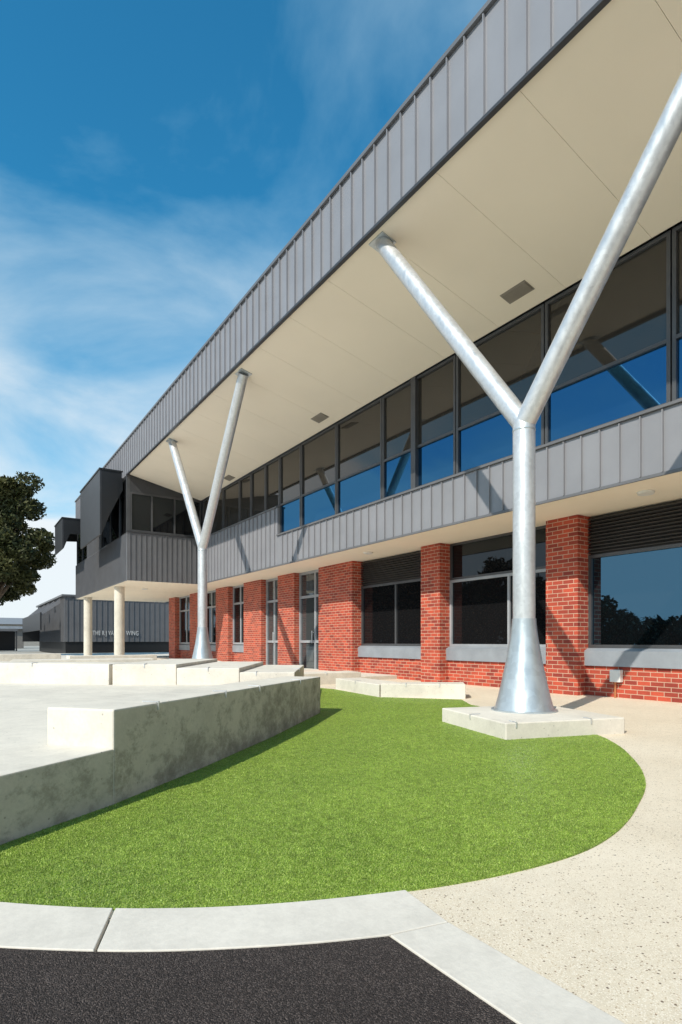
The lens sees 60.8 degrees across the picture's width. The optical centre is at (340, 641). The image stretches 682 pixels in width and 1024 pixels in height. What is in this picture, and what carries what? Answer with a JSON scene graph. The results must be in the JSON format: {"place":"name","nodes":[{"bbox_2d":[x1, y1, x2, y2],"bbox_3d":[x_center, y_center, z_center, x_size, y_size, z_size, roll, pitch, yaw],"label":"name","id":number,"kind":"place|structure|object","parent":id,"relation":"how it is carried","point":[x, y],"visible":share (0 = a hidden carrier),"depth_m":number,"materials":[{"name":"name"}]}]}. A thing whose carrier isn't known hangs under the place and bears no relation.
{"place":"outdoors","nodes":[
{"label":"outdoors","id":0,"kind":"place"},
{"bbox_2d":[0,653,60,661],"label":"concrete block","id":1,"kind":"structure","parent":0,"point":[7,657],"depth_m":22.57,"materials":[{"name":"beige concrete"}]},
{"bbox_2d":[0,645,105,947],"bbox_3d":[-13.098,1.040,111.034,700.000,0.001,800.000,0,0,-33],"label":"ground","id":2,"kind":"structure","parent":0,"point":[30,649],"depth_m":60.99,"materials":[{"name":"beige concrete"}]},
{"bbox_2d":[0,629,17,650],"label":"dark shelter","id":3,"kind":"object","parent":2,"relation":"on","point":[7,639],"visible":1,"depth_m":64.04,"materials":[{"name":"metal"}]},
{"bbox_2d":[0,626,23,647],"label":"pale shed","id":4,"kind":"structure","parent":2,"relation":"on","point":[20,643],"depth_m":87.63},
{"bbox_2d":[0,618,38,644],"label":"long hall","id":5,"kind":"structure","parent":2,"relation":"on","point":[10,621],"depth_m":150.64,"materials":[{"name":"metal"}]},
{"bbox_2d":[22,594,168,652],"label":"building","id":6,"kind":"structure","parent":2,"relation":"on","point":[54,625],"depth_m":48.38,"materials":[{"name":"metal"}]},
{"bbox_2d":[54,0,681,702],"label":"school building","id":7,"kind":"structure","parent":2,"relation":"on","point":[364,518],"depth_m":10.82,"materials":[{"name":"grey metal"}]},
{"bbox_2d":[77,534,86,564],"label":"window","id":8,"kind":"structure","parent":7,"relation":"in","point":[81,553],"depth_m":31.35,"materials":[{"name":"black glass"}]},
{"bbox_2d":[101,477,125,548],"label":"window","id":9,"kind":"structure","parent":7,"relation":"in","point":[115,527],"depth_m":24.19,"materials":[{"name":"black glass"}]},
{"bbox_2d":[130,492,200,536],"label":"window","id":10,"kind":"structure","parent":7,"relation":"in","point":[149,513],"depth_m":23.11,"materials":[{"name":"black glass"}]},
{"bbox_2d":[179,595,189,643],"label":"window","id":11,"kind":"structure","parent":7,"relation":"in","point":[184,602],"depth_m":30.28,"materials":[{"name":"grey glass"}]},
{"bbox_2d":[207,590,215,643],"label":"window","id":12,"kind":"structure","parent":7,"relation":"in","point":[211,595],"depth_m":26.93,"materials":[{"name":"grey glass"}]},
{"bbox_2d":[202,489,222,533],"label":"window","id":13,"kind":"structure","parent":7,"relation":"in","point":[218,520],"depth_m":22.65,"materials":[{"name":"black glass"}]},
{"bbox_2d":[223,480,238,528],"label":"window","id":14,"kind":"structure","parent":7,"relation":"in","point":[231,492],"depth_m":21.49,"materials":[{"name":"grey glass"}]},
{"bbox_2d":[233,584,243,643],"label":"window","id":15,"kind":"structure","parent":7,"relation":"in","point":[238,591],"depth_m":24.43,"materials":[{"name":"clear glass"}]},
{"bbox_2d":[239,473,250,521],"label":"window","id":16,"kind":"structure","parent":7,"relation":"in","point":[245,482],"depth_m":20.44,"materials":[{"name":"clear glass"}]},
{"bbox_2d":[251,465,264,516],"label":"window","id":17,"kind":"structure","parent":7,"relation":"in","point":[257,476],"depth_m":19.56,"materials":[{"name":"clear glass"}]},
{"bbox_2d":[266,578,277,664],"bbox_3d":[-2.467,-0.673,21.541,0.155,3.346,1.356,0,0,-33],"label":"door","id":18,"kind":"structure","parent":7,"relation":"in","point":[271,584],"depth_m":21.74,"materials":[{"name":"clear glass"}]},
{"bbox_2d":[265,456,279,510],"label":"window","id":19,"kind":"structure","parent":7,"relation":"in","point":[272,468],"depth_m":18.68,"materials":[{"name":"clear glass"}]},
{"bbox_2d":[280,444,300,532],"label":"window","id":20,"kind":"structure","parent":7,"relation":"in","point":[290,461],"depth_m":17.66,"materials":[{"name":"blue glass"}]},
{"bbox_2d":[299,569,317,668],"bbox_3d":[-0.985,-0.673,19.285,0.155,3.346,1.616,0,0,-33],"label":"door","id":21,"kind":"structure","parent":7,"relation":"in","point":[308,581],"depth_m":19.50,"materials":[{"name":"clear glass"}]},
{"bbox_2d":[301,424,335,525],"bbox_3d":[-0.617,-4.564,16.270,0.090,2.464,1.895,0,0,-33],"label":"window","id":22,"kind":"structure","parent":7,"relation":"in","point":[318,453],"depth_m":16.25,"materials":[{"name":"blue glass"}]},
{"bbox_2d":[336,397,381,513],"bbox_3d":[0.458,-4.564,14.633,0.090,2.464,1.974,0,0,-33],"label":"window","id":23,"kind":"structure","parent":7,"relation":"in","point":[359,435],"depth_m":14.62,"materials":[{"name":"blue glass"}]},
{"bbox_2d":[361,578,420,645],"bbox_3d":[1.454,-0.749,15.849,0.090,1.733,2.996,0,0,-33],"label":"window","id":24,"kind":"structure","parent":7,"relation":"in","point":[390,612],"depth_m":15.92,"materials":[{"name":"black glass"}]},
{"bbox_2d":[382,380,410,498],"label":"window","id":25,"kind":"structure","parent":7,"relation":"in","point":[396,405],"depth_m":13.39,"materials":[{"name":"blue glass"}]},
{"bbox_2d":[417,354,455,486],"bbox_3d":[2.002,-4.564,12.281,0.090,2.464,1.237,0,0,-33],"label":"window","id":26,"kind":"structure","parent":7,"relation":"in","point":[436,445],"depth_m":12.24,"materials":[{"name":"blue glass"}]},
{"bbox_2d":[450,569,545,646],"bbox_3d":[3.471,-0.676,12.777,0.090,1.588,2.986,0,0,-33],"label":"window","id":27,"kind":"structure","parent":7,"relation":"in","point":[481,608],"depth_m":13.06,"materials":[{"name":"black glass"}]},
{"bbox_2d":[450,525,545,579],"bbox_3d":[3.479,-1.911,12.783,0.090,0.871,2.986,0,0,-33],"label":"window","id":28,"kind":"structure","parent":7,"relation":"in","point":[490,555],"depth_m":13.04,"materials":[{"name":"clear glass"}]},
{"bbox_2d":[456,303,544,473],"bbox_3d":[2.932,-4.564,10.865,0.090,2.464,2.102,0,0,-33],"label":"window","id":29,"kind":"structure","parent":7,"relation":"in","point":[516,350],"depth_m":10.86,"materials":[{"name":"blue glass"}]},
{"bbox_2d":[545,230,671,443],"bbox_3d":[4.098,-4.564,9.090,0.090,2.464,2.097,0,0,-33],"label":"window","id":30,"kind":"structure","parent":7,"relation":"in","point":[619,366],"depth_m":8.85,"materials":[{"name":"blue glass"}]},
{"bbox_2d":[610,669,622,697],"bbox_3d":[4.889,0.750,10.334,0.098,0.500,0.200,0,0,-33],"label":"wall tap box","id":31,"kind":"object","parent":7,"relation":"attached to","point":[616,676],"visible":1,"depth_m":10.29,"materials":[{"name":"grey metal"}]},
{"bbox_2d":[588,543,681,648],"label":"window","id":32,"kind":"structure","parent":7,"relation":"in","point":[635,595],"depth_m":10.18,"materials":[{"name":"blue glass"}]},
{"bbox_2d":[672,223,681,400],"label":"window","id":33,"kind":"structure","parent":7,"relation":"in","point":[676,231],"depth_m":8.13,"materials":[{"name":"blue glass"}]},
{"bbox_2d":[10,658,153,661],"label":"concrete block","id":34,"kind":"structure","parent":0,"point":[92,660],"depth_m":14.34,"materials":[{"name":"beige concrete"}]},
{"bbox_2d":[0,683,212,844],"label":"terrace","id":35,"kind":"structure","parent":0,"point":[43,785],"depth_m":3.39,"materials":[{"name":"concrete"}]},
{"bbox_2d":[60,652,396,679],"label":"plaza","id":36,"kind":"structure","parent":0,"point":[162,655],"depth_m":30.95,"materials":[{"name":"concrete"}]},
{"bbox_2d":[0,471,56,605],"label":"eucalyptus tree","id":37,"kind":"object","parent":36,"relation":"on","point":[22,561],"visible":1,"depth_m":35.07,"materials":[{"name":"green plant"}]},
{"bbox_2d":[84,597,91,654],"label":"concrete column","id":38,"kind":"structure","parent":36,"relation":"on","point":[87,625],"depth_m":30.84,"materials":[{"name":"beige concrete"}]},
{"bbox_2d":[66,655,156,659],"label":"concrete block","id":39,"kind":"structure","parent":36,"relation":"on","point":[154,657],"depth_m":20.90,"materials":[{"name":"beige concrete"}]},
{"bbox_2d":[114,586,124,654],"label":"concrete column","id":40,"kind":"structure","parent":36,"relation":"on","point":[119,620],"depth_m":24.78,"materials":[{"name":"beige concrete"}]},
{"bbox_2d":[0,0,486,617],"label":"sky","id":41,"kind":"structure","parent":0,"point":[157,157],"materials":[{"name":"blue"}]},
{"bbox_2d":[0,936,515,1023],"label":"road","id":42,"kind":"structure","parent":0,"point":[384,980],"depth_m":1.67,"materials":[{"name":"black asphalt"}]},
{"bbox_2d":[108,679,681,1023],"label":"path","id":43,"kind":"structure","parent":0,"point":[599,926],"depth_m":2.23,"materials":[{"name":"beige concrete"}]},
{"bbox_2d":[0,902,112,951],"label":"kerb","id":44,"kind":"structure","parent":43,"relation":"on","point":[43,927],"depth_m":2.02,"materials":[{"name":"concrete"}]},
{"bbox_2d":[0,661,124,684],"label":"concrete block","id":45,"kind":"structure","parent":43,"relation":"on","point":[96,673],"depth_m":9.02,"materials":[{"name":"concrete"}]},
{"bbox_2d":[113,659,216,684],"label":"concrete block","id":46,"kind":"structure","parent":43,"relation":"on","point":[159,672],"depth_m":8.81,"materials":[{"name":"concrete"}]},
{"bbox_2d":[47,676,319,804],"bbox_3d":[-1.046,0.714,5.889,0.570,0.612,4.704,0,0,14],"label":"concrete bench","id":47,"kind":"object","parent":43,"relation":"on","point":[153,740],"visible":0.81,"depth_m":4.30,"materials":[{"name":"concrete"}]},
{"bbox_2d":[177,662,262,684],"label":"concrete block","id":48,"kind":"structure","parent":43,"relation":"on","point":[216,673],"depth_m":8.81,"materials":[{"name":"concrete"}]},
{"bbox_2d":[97,890,446,951],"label":"kerb","id":49,"kind":"structure","parent":43,"relation":"on","point":[389,914],"depth_m":2.04,"materials":[{"name":"concrete"}]},
{"bbox_2d":[240,665,303,681],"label":"concrete block","id":50,"kind":"structure","parent":43,"relation":"on","point":[265,672],"depth_m":9.04,"materials":[{"name":"concrete"}]},
{"bbox_2d":[0,688,645,909],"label":"turf base","id":51,"kind":"object","parent":43,"relation":"on","point":[341,860],"visible":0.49,"depth_m":3.23,"materials":[{"name":"green plant"}]},
{"bbox_2d":[442,706,624,739],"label":"concrete block","id":52,"kind":"structure","parent":51,"relation":"on","point":[561,722],"depth_m":6.24,"materials":[{"name":"concrete"}]},
{"bbox_2d":[369,72,681,713],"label":"steel column","id":53,"kind":"structure","parent":52,"relation":"on","point":[524,689],"depth_m":6.83,"materials":[{"name":"metal"}]},
{"bbox_2d":[304,671,360,684],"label":"concrete block","id":54,"kind":"structure","parent":43,"relation":"on","point":[328,677],"depth_m":13.64,"materials":[{"name":"concrete"}]},
{"bbox_2d":[336,678,399,696],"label":"concrete block","id":55,"kind":"structure","parent":43,"relation":"on","point":[367,686],"depth_m":11.22,"materials":[{"name":"concrete"}]},
{"bbox_2d":[381,682,465,698],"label":"concrete block","id":56,"kind":"structure","parent":43,"relation":"on","point":[449,690],"depth_m":10.28,"materials":[{"name":"concrete"}]},
{"bbox_2d":[391,923,624,1023],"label":"kerb","id":57,"kind":"structure","parent":43,"relation":"on","point":[516,992],"depth_m":1.70,"materials":[{"name":"concrete"}]},
{"bbox_3d":[-3.788,0.820,16.235,1.509,0.261,1.700,0,0,-33],"label":"concrete block","id":58,"kind":"object","parent":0,"visible":0},
{"bbox_2d":[166,368,251,658],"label":"steel column","id":59,"kind":"structure","parent":58,"relation":"on","point":[202,648],"depth_m":16.04,"materials":[{"name":"metal"}]}
]}

